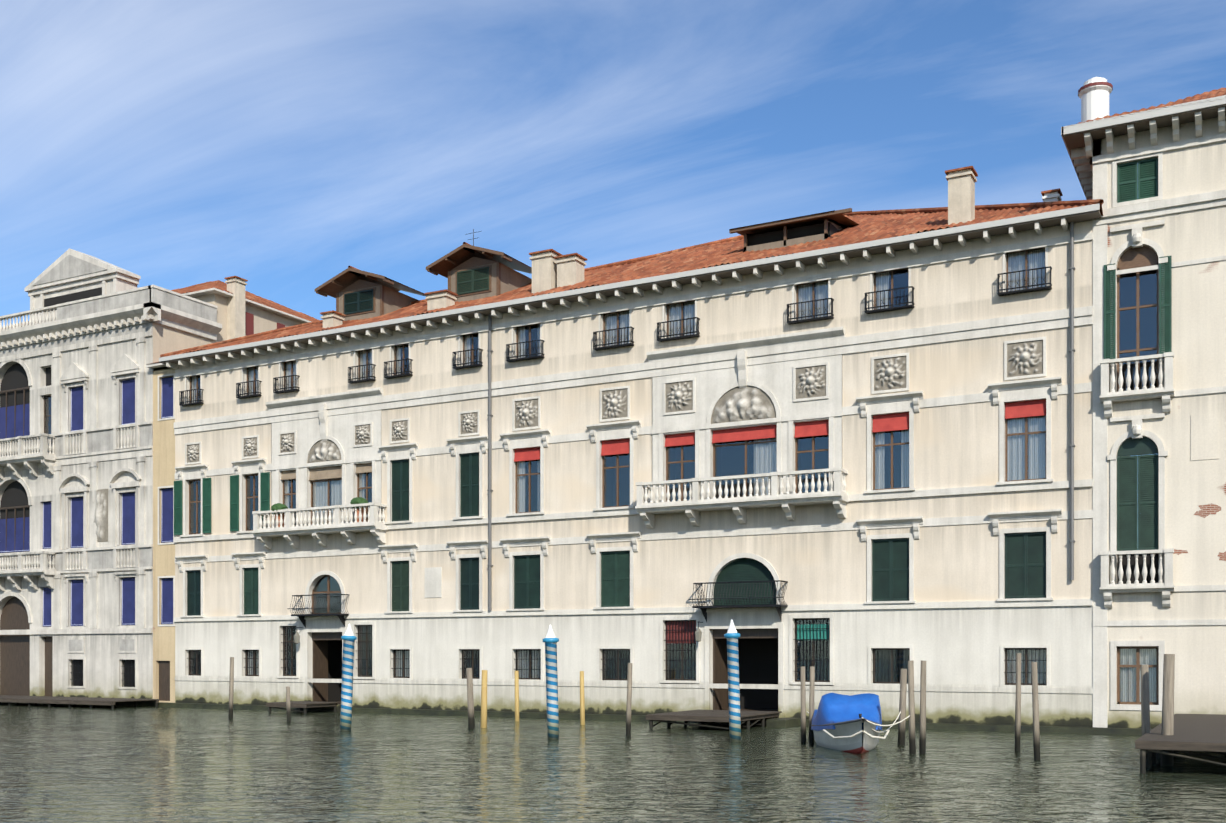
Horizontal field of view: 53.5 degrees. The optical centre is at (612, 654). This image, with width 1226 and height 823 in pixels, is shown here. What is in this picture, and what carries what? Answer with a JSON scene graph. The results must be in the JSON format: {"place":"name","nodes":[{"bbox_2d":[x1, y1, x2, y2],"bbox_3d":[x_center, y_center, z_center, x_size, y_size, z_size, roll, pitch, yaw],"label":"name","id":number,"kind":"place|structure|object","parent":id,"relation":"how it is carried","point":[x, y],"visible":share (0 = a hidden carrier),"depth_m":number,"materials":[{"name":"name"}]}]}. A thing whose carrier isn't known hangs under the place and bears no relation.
{"place":"outdoors","nodes":[
{"label":"outdoors","id":0,"kind":"place"},
{"bbox_2d":[0,702,1225,822],"bbox_3d":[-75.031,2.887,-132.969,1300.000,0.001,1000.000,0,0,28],"label":"canal water","id":1,"kind":"structure","parent":0,"point":[74,763],"depth_m":29.39,"materials":[{"name":"green liquid"}]},
{"bbox_2d":[0,248,310,705],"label":"building","id":2,"kind":"structure","parent":1,"relation":"in","point":[99,331],"depth_m":70.17,"materials":[{"name":"white stone"}]},
{"bbox_2d":[0,363,134,695],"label":"windows","id":3,"kind":"structure","parent":2,"relation":"in","point":[14,525],"depth_m":73.00,"materials":[{"name":"blue glass"}]},
{"bbox_2d":[2,280,218,328],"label":"roof","id":4,"kind":"structure","parent":2,"relation":"on","point":[202,286],"depth_m":76.41,"materials":[{"name":"tile"}]},
{"bbox_2d":[214,280,318,321],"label":"roof hip","id":5,"kind":"object","parent":2,"relation":"on","point":[221,285],"visible":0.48,"depth_m":78.20,"materials":[{"name":"tile"}]},
{"bbox_2d":[146,362,174,706],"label":"ochre house","id":6,"kind":"structure","parent":1,"relation":"in","point":[163,535],"depth_m":67.21,"materials":[{"name":"paint"}]},
{"bbox_2d":[340,624,356,730],"bbox_3d":[-10.015,1.468,45.749,0.580,5.240,0.580,2,-1,12],"label":"striped mooring pole","id":7,"kind":"object","parent":1,"relation":"in","point":[348,638],"visible":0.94,"depth_m":45.58,"materials":[{"name":"blue"}]},
{"bbox_2d":[542,624,558,738],"bbox_3d":[-2.064,1.538,41.345,0.560,5.100,0.560,-1,1,16],"label":"striped mooring pole","id":8,"kind":"object","parent":1,"relation":"in","point":[550,640],"visible":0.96,"depth_m":41.17,"materials":[{"name":"blue"}]},
{"bbox_2d":[0,695,1225,773],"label":"docks","id":9,"kind":"object","parent":1,"relation":"on","point":[1200,732],"visible":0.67,"depth_m":45.49,"materials":[{"name":"brown wood"}]},
{"bbox_2d":[159,204,1123,733],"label":"palace building","id":10,"kind":"structure","parent":1,"relation":"in","point":[955,512],"depth_m":52.38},
{"bbox_2d":[271,503,287,513],"bbox_3d":[-17.081,-7.398,62.213,0.881,0.645,0.874,0,0,28],"label":"box tree","id":11,"kind":"object","parent":10,"relation":"on","point":[278,506],"visible":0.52,"depth_m":61.93,"materials":[{"name":"green plant"}]},
{"bbox_2d":[350,497,367,507],"bbox_3d":[-12.475,-7.406,59.770,0.860,0.624,0.869,0,0,28],"label":"box tree","id":12,"kind":"object","parent":10,"relation":"on","point":[358,500],"visible":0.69,"depth_m":59.49,"materials":[{"name":"green plant"}]},
{"bbox_2d":[92,340,1042,541],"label":"carved relief panels","id":13,"kind":"object","parent":10,"relation":"attached to","point":[755,403],"visible":0.92,"depth_m":51.89,"materials":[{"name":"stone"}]},
{"bbox_2d":[174,453,1045,615],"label":"window shutters","id":14,"kind":"object","parent":10,"relation":"attached to","point":[1025,565],"visible":0.71,"depth_m":54.13,"materials":[{"name":"green wood"}]},
{"bbox_2d":[189,247,1046,710],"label":"windows","id":15,"kind":"structure","parent":10,"relation":"in","point":[745,451],"depth_m":52.91,"materials":[{"name":"glass"}]},
{"bbox_2d":[179,222,1074,684],"bbox_3d":[-3.442,-7.348,55.109,45.892,17.030,1.093,0,0,28],"label":"ironwork and downpipes","id":16,"kind":"object","parent":10,"relation":"attached to","point":[189,396],"visible":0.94,"depth_m":52.20,"materials":[{"name":"black metal"}]},
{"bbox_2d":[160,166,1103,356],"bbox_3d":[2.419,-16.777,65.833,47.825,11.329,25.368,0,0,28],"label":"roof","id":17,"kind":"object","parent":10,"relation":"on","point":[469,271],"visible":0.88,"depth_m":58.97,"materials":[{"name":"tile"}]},
{"bbox_2d":[169,203,1095,355],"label":"main roof","id":18,"kind":"structure","parent":10,"relation":"on","point":[869,227],"depth_m":54.30,"materials":[{"name":"tile"}]},
{"bbox_2d":[228,653,1174,765],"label":"mooring posts","id":19,"kind":"object","parent":1,"relation":"in","point":[1168,697],"visible":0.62,"depth_m":36.14,"materials":[{"name":"brown wood"}]},
{"bbox_2d":[724,619,740,741],"bbox_3d":[4.002,1.468,40.144,0.540,5.240,0.540,-2,0,-26],"label":"striped mooring pole","id":20,"kind":"object","parent":1,"relation":"in","point":[732,635],"visible":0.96,"depth_m":39.98,"materials":[{"name":"blue"}]},
{"bbox_2d":[807,693,909,753],"bbox_3d":[7.695,2.186,37.456,2.858,2.002,5.955,0,0,2],"label":"motor boat","id":21,"kind":"object","parent":1,"relation":"on","point":[845,723],"visible":0.83,"depth_m":36.86,"materials":[{"name":"blue fabric"}]},
{"bbox_2d":[1061,77,1225,734],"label":"building","id":22,"kind":"structure","parent":1,"relation":"in","point":[1177,416],"depth_m":43.05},
{"bbox_2d":[1104,157,1171,704],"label":"windows","id":23,"kind":"structure","parent":22,"relation":"in","point":[1139,312],"depth_m":43.87,"materials":[{"name":"green wood"}]},
{"bbox_2d":[1062,88,1225,127],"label":"roof","id":24,"kind":"structure","parent":22,"relation":"on","point":[1214,93],"depth_m":44.33,"materials":[{"name":"tile"}]},
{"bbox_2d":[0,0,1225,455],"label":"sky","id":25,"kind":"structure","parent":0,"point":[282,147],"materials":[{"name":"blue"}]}
]}

